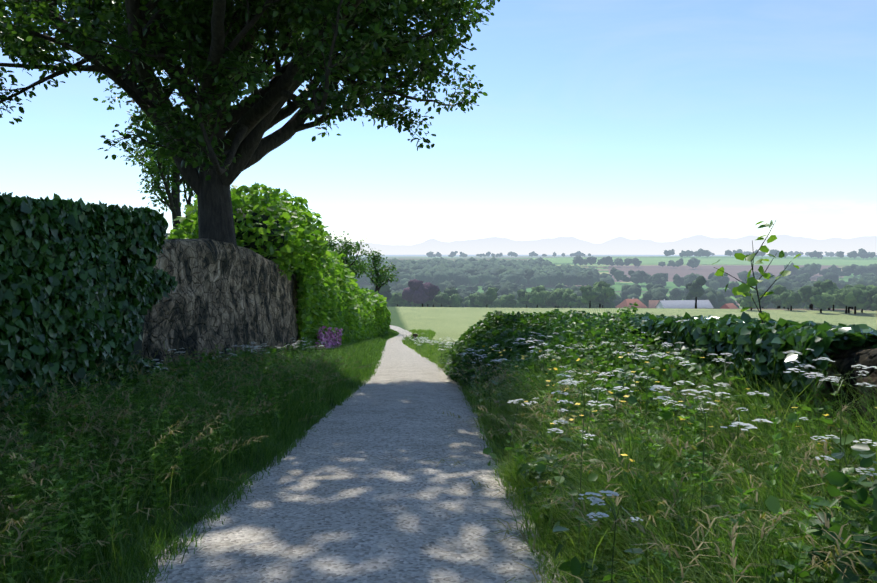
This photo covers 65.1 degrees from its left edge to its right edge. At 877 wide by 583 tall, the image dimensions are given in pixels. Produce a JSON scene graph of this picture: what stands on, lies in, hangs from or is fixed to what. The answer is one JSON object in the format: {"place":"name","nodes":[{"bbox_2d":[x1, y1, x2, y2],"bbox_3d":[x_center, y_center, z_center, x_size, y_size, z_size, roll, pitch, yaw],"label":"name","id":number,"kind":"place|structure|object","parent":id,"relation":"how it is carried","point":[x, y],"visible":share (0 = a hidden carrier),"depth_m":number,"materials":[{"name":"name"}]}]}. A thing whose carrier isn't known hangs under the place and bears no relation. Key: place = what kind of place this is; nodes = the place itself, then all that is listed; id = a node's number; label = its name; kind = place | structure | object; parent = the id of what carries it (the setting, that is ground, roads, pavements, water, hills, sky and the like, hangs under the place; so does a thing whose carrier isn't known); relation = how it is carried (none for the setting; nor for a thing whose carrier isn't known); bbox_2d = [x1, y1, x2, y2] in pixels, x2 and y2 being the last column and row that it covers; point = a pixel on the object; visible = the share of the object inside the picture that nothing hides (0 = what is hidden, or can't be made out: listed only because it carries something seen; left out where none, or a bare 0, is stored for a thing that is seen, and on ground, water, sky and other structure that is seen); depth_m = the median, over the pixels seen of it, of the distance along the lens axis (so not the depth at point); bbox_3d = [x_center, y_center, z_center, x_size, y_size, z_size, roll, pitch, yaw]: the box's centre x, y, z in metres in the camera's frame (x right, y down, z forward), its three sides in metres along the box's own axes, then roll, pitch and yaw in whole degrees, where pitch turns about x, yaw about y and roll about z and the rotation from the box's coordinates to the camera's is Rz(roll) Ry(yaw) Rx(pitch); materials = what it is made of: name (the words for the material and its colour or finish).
{"place":"outdoors","nodes":[
{"label":"outdoors","id":0,"kind":"place"},
{"bbox_2d":[143,338,325,369],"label":"wildflowers","id":1,"kind":"object","parent":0,"point":[247,346],"visible":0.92,"depth_m":13.38,"materials":[{"name":"plant"}]},
{"bbox_2d":[146,346,325,391],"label":"weeds","id":2,"kind":"object","parent":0,"point":[245,368],"visible":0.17,"depth_m":13.39,"materials":[{"name":"green plant"}]},
{"bbox_2d":[0,0,499,244],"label":"oak","id":3,"kind":"object","parent":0,"point":[366,23],"depth_m":15.84,"materials":[{"name":"green plant"}]},
{"bbox_2d":[401,332,449,349],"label":"wildflowers","id":4,"kind":"object","parent":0,"point":[420,340],"depth_m":58.11,"materials":[{"name":"plant"}]},
{"bbox_2d":[403,333,453,345],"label":"wildflowers","id":5,"kind":"object","parent":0,"point":[425,341],"visible":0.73,"depth_m":53.65,"materials":[{"name":"white plant"}]},
{"bbox_2d":[0,0,876,244],"label":"sky","id":6,"kind":"structure","parent":0,"point":[598,121],"materials":[{"name":"blue"}]},
{"bbox_2d":[9,255,876,582],"bbox_3d":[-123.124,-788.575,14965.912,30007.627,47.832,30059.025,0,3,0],"label":"ground","id":7,"kind":"structure","parent":0,"point":[445,323],"depth_m":228.01,"materials":[{"name":"green plant"}]},
{"bbox_2d":[0,361,288,582],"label":"weed leaf","id":8,"kind":"object","parent":7,"relation":"on","point":[84,523],"visible":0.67,"depth_m":5.05,"materials":[{"name":"green plant"}]},
{"bbox_2d":[0,343,330,490],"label":"herb","id":9,"kind":"object","parent":7,"relation":"on","point":[179,376],"visible":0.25,"depth_m":9.31,"materials":[{"name":"green plant"}]},
{"bbox_2d":[0,329,400,582],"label":"grass","id":10,"kind":"structure","parent":7,"relation":"on","point":[367,352],"depth_m":6.12,"materials":[{"name":"green plant"}]},
{"bbox_2d":[148,339,324,396],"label":"wildflowers","id":11,"kind":"object","parent":7,"relation":"on","point":[249,349],"visible":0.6,"depth_m":13.39,"materials":[{"name":"plant"}]},
{"bbox_2d":[164,341,349,409],"bbox_3d":[-3.358,1.748,15.800,2.229,2.132,12.568,0,3,0],"label":"weed leaf","id":12,"kind":"object","parent":7,"relation":"on","point":[317,356],"depth_m":13.13,"materials":[{"name":"green plant"}]},
{"bbox_2d":[165,182,386,314],"bbox_3d":[-10.432,0.110,68.173,9.306,13.054,96.357,0,3,-3],"label":"hedge","id":13,"kind":"object","parent":7,"relation":"on","point":[304,235],"visible":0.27,"depth_m":22.79,"materials":[{"name":"green plant"}]},
{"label":"tree wood","id":14,"kind":"object","parent":13,"relation":"on","visible":0},
{"bbox_2d":[324,237,366,277],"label":"tree leaves","id":15,"kind":"object","parent":14,"relation":"attached to","point":[356,272],"visible":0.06,"depth_m":96.31,"materials":[{"name":"green plant"}]},
{"bbox_2d":[288,241,391,349],"bbox_3d":[-8.350,2.705,73.403,4.242,14.958,98.141,0,3,-2],"label":"hedge","id":16,"kind":"object","parent":7,"relation":"on","point":[324,299],"visible":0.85,"depth_m":30.76,"materials":[{"name":"green plant"}]},
{"bbox_2d":[312,326,342,349],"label":"flowers","id":17,"kind":"object","parent":16,"relation":"on","point":[329,338],"visible":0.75,"depth_m":29.51,"materials":[{"name":"pink"}]},
{"bbox_2d":[143,325,559,582],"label":"lane","id":18,"kind":"structure","parent":7,"relation":"on","point":[353,489],"depth_m":5.53,"materials":[{"name":"grey gravel"}]},
{"bbox_2d":[402,279,439,306],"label":"purple tree","id":19,"kind":"object","parent":7,"relation":"on","point":[416,291],"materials":[{"name":"purple plant"}]},
{"bbox_2d":[402,328,453,360],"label":"grass","id":20,"kind":"structure","parent":7,"relation":"on","point":[430,335],"depth_m":58.54,"materials":[{"name":"green plant"}]},
{"bbox_2d":[412,337,509,391],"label":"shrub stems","id":21,"kind":"object","parent":7,"relation":"on","point":[460,361],"visible":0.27,"depth_m":13.19,"materials":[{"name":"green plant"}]},
{"bbox_2d":[349,256,614,286],"bbox_3d":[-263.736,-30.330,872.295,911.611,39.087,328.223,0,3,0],"label":"ridge forest","id":22,"kind":"object","parent":7,"relation":"on","point":[553,275],"visible":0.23,"depth_m":744.78,"materials":[{"name":"green plant"}]},
{"bbox_2d":[444,309,597,383],"bbox_3d":[2.318,1.648,18.625,4.188,2.607,14.914,0,3,0],"label":"shrub","id":23,"kind":"object","parent":7,"relation":"on","point":[492,329],"visible":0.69,"depth_m":16.18,"materials":[{"name":"green plant"}]},
{"bbox_2d":[369,273,706,307],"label":"trees","id":24,"kind":"object","parent":7,"relation":"on","point":[695,288],"materials":[{"name":"green plant"}]},
{"bbox_2d":[383,248,876,308],"bbox_3d":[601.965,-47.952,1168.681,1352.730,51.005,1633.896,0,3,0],"label":"valley trees","id":25,"kind":"object","parent":7,"relation":"on","point":[795,280],"visible":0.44,"depth_m":733.86,"materials":[{"name":"green plant"}]},
{"bbox_2d":[386,279,876,313],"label":"trees","id":26,"kind":"object","parent":7,"relation":"on","point":[824,294],"materials":[{"name":"green plant"}]},
{"bbox_2d":[616,297,647,307],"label":"house","id":27,"kind":"structure","parent":7,"relation":"on","point":[624,303],"depth_m":383.92,"materials":[{"name":"tile"}]},
{"bbox_2d":[424,356,876,582],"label":"seed stem","id":28,"kind":"object","parent":7,"relation":"on","point":[483,397],"visible":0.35,"depth_m":4.23,"materials":[{"name":"green plant"}]},
{"bbox_2d":[418,354,876,582],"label":"seed head","id":29,"kind":"object","parent":28,"relation":"on","point":[736,526],"visible":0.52,"depth_m":3.54},
{"bbox_2d":[431,338,876,582],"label":"grass","id":30,"kind":"structure","parent":7,"relation":"on","point":[620,541],"depth_m":4.47,"materials":[{"name":"green plant"}]},
{"bbox_2d":[608,316,831,430],"bbox_3d":[2.808,0.790,8.020,0.368,1.322,6.111,0,3,0],"label":"ivy","id":31,"kind":"object","parent":30,"relation":"on","point":[764,347],"visible":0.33,"depth_m":5.97,"materials":[{"name":"green plant"}]},
{"bbox_2d":[648,299,664,307],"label":"house","id":32,"kind":"structure","parent":7,"relation":"on","point":[652,303],"depth_m":406.81,"materials":[{"name":"tile"}]},
{"bbox_2d":[439,332,876,582],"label":"herb","id":33,"kind":"object","parent":7,"relation":"on","point":[841,479],"visible":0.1,"depth_m":2.85,"materials":[{"name":"green plant"}]},
{"bbox_2d":[474,325,875,582],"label":"cow parsley stem","id":34,"kind":"object","parent":7,"relation":"on","point":[738,430],"visible":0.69,"depth_m":4.29,"materials":[{"name":"green plant"}]},
{"bbox_2d":[610,282,741,290],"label":"green field","id":35,"kind":"structure","parent":7,"relation":"on","point":[617,286],"depth_m":755.02,"materials":[{"name":"green plant"}]},
{"bbox_2d":[488,344,876,582],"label":"weed leaf","id":36,"kind":"object","parent":7,"relation":"on","point":[801,562],"visible":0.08,"depth_m":4.16,"materials":[{"name":"green plant"}]},
{"bbox_2d":[493,302,875,582],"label":"herb","id":37,"kind":"object","parent":7,"relation":"on","point":[600,330],"visible":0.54,"depth_m":7.80,"materials":[{"name":"green plant"}]},
{"bbox_2d":[533,258,876,265],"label":"field","id":38,"kind":"structure","parent":7,"relation":"on","point":[731,261],"depth_m":1247.13,"materials":[{"name":"green plant"}]},
{"bbox_2d":[609,265,837,281],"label":"brown field","id":39,"kind":"structure","parent":7,"relation":"on","point":[705,271],"depth_m":1045.62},
{"bbox_2d":[720,303,737,308],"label":"house","id":40,"kind":"structure","parent":7,"relation":"on","point":[729,306],"depth_m":353.68,"materials":[{"name":"red"}]},
{"bbox_2d":[650,256,876,259],"bbox_3d":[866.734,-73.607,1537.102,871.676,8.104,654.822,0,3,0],"label":"field","id":41,"kind":"structure","parent":7,"relation":"on","point":[848,258],"depth_m":1437.94,"materials":[{"name":"green plant"}]},
{"bbox_2d":[807,346,876,435],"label":"wall","id":42,"kind":"structure","parent":7,"relation":"on","point":[848,358],"depth_m":5.22,"materials":[{"name":"stone"}]},
{"bbox_2d":[583,312,876,354],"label":"ivy","id":43,"kind":"object","parent":42,"relation":"on","point":[845,337],"visible":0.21,"depth_m":5.94,"materials":[{"name":"green plant"}]},
{"bbox_2d":[713,220,800,322],"bbox_3d":[3.192,-0.065,7.042,0.861,1.325,0.585,-1,3,-21],"label":"sapling","id":44,"kind":"object","parent":42,"relation":"on","point":[743,289],"depth_m":7.01,"materials":[{"name":"green plant"}]},
{"bbox_2d":[844,273,859,281],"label":"green field","id":45,"kind":"structure","parent":7,"relation":"on","point":[846,278],"depth_m":882.67,"materials":[{"name":"green plant"}]},
{"bbox_2d":[426,337,468,355],"bbox_3d":[0.504,1.815,23.309,2.052,1.970,16.580,0,3,0],"label":"cow parsley","id":46,"kind":"object","parent":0,"point":[464,354],"visible":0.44,"depth_m":25.15,"materials":[{"name":"white plant"}]},
{"bbox_2d":[427,338,468,382],"bbox_3d":[0.488,2.213,23.277,2.029,2.743,16.561,0,3,0],"label":"cow parsley","id":47,"kind":"object","parent":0,"point":[444,356],"depth_m":24.99,"materials":[{"name":"plant"}]},
{"bbox_2d":[390,286,569,292],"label":"green valley field","id":48,"kind":"structure","parent":0,"point":[528,289],"depth_m":718.48,"materials":[{"name":"green plant"}]},
{"bbox_2d":[330,234,876,254],"bbox_3d":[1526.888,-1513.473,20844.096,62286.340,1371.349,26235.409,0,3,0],"label":"mountains","id":49,"kind":"structure","parent":0,"point":[619,245],"depth_m":29550.12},
{"bbox_2d":[464,363,876,582],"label":"weeds","id":50,"kind":"object","parent":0,"point":[772,503],"visible":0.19,"depth_m":4.20,"materials":[{"name":"plant"}]},
{"bbox_2d":[465,320,876,521],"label":"flowers","id":51,"kind":"object","parent":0,"point":[595,500],"visible":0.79,"depth_m":4.35,"materials":[{"name":"white plant"}]},
{"bbox_2d":[655,300,713,308],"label":"barn","id":52,"kind":"structure","parent":0,"point":[704,304],"depth_m":365.44,"materials":[{"name":"grey metal"}]},
{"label":"terrace","id":53,"kind":"structure","parent":0,"visible":0},
{"bbox_2d":[122,117,192,228],"bbox_3d":[-13.360,-4.660,35.673,5.007,9.917,6.549,1,3,25],"label":"tree","id":54,"kind":"object","parent":53,"relation":"on","point":[176,210],"visible":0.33,"depth_m":35.36,"materials":[{"name":"green plant"}]},
{"bbox_2d":[112,103,229,216],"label":"tree leaves","id":55,"kind":"object","parent":54,"relation":"attached to","point":[155,171],"visible":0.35,"depth_m":34.52,"materials":[{"name":"green plant"}]},
{"bbox_2d":[142,238,299,371],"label":"wall","id":56,"kind":"structure","parent":53,"relation":"on","point":[226,295],"depth_m":14.69,"materials":[{"name":"stone"}]},
{"bbox_2d":[8,231,145,397],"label":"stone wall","id":57,"kind":"structure","parent":56,"relation":"attached to","point":[137,345],"depth_m":10.10,"materials":[{"name":"black stone"}]},
{"bbox_2d":[0,192,177,423],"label":"ivy","id":58,"kind":"object","parent":57,"relation":"attached to","point":[44,242],"visible":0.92,"depth_m":7.76,"materials":[{"name":"green plant"}]},
{"bbox_2d":[6,192,170,234],"bbox_3d":[-4.713,-0.894,3.847,1.239,0.998,14.032,0,3,0],"label":"ivy","id":59,"kind":"object","parent":56,"relation":"on","point":[96,234],"depth_m":8.49,"materials":[{"name":"green plant"}]},
{"bbox_2d":[233,207,294,259],"bbox_3d":[-10.397,-0.106,66.710,5.543,10.905,91.130,0,3,-3],"label":"foliage","id":60,"kind":"object","parent":53,"relation":"on","point":[252,244],"visible":0.06,"depth_m":21.82,"materials":[{"name":"green plant"}]},
{"bbox_2d":[329,240,360,266],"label":"tree","id":61,"kind":"object","parent":53,"relation":"on","point":[351,254],"visible":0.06,"depth_m":71.26,"materials":[{"name":"green plant"}]},
{"bbox_2d":[324,230,373,277],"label":"tree leaves","id":62,"kind":"object","parent":61,"relation":"on","point":[347,249],"visible":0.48,"depth_m":71.32,"materials":[{"name":"green plant"}]},
{"bbox_2d":[363,251,392,291],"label":"tree","id":63,"kind":"object","parent":53,"relation":"on","point":[377,288],"visible":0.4,"depth_m":117.68,"materials":[{"name":"green plant"}]},
{"bbox_2d":[352,246,400,286],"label":"tree leaves","id":64,"kind":"object","parent":63,"relation":"on","point":[381,278],"visible":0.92,"depth_m":116.75,"materials":[{"name":"green plant"}]},
{"bbox_3d":[2.189,2.112,18.634,4.150,2.300,14.400,0,3,0],"label":"shrub","id":65,"kind":"object","parent":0,"visible":0},
{"bbox_2d":[477,345,876,460],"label":"wildflowers","id":66,"kind":"object","parent":65,"relation":"on","point":[578,359],"visible":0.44,"depth_m":5.90,"materials":[{"name":"yellow"}]}
]}

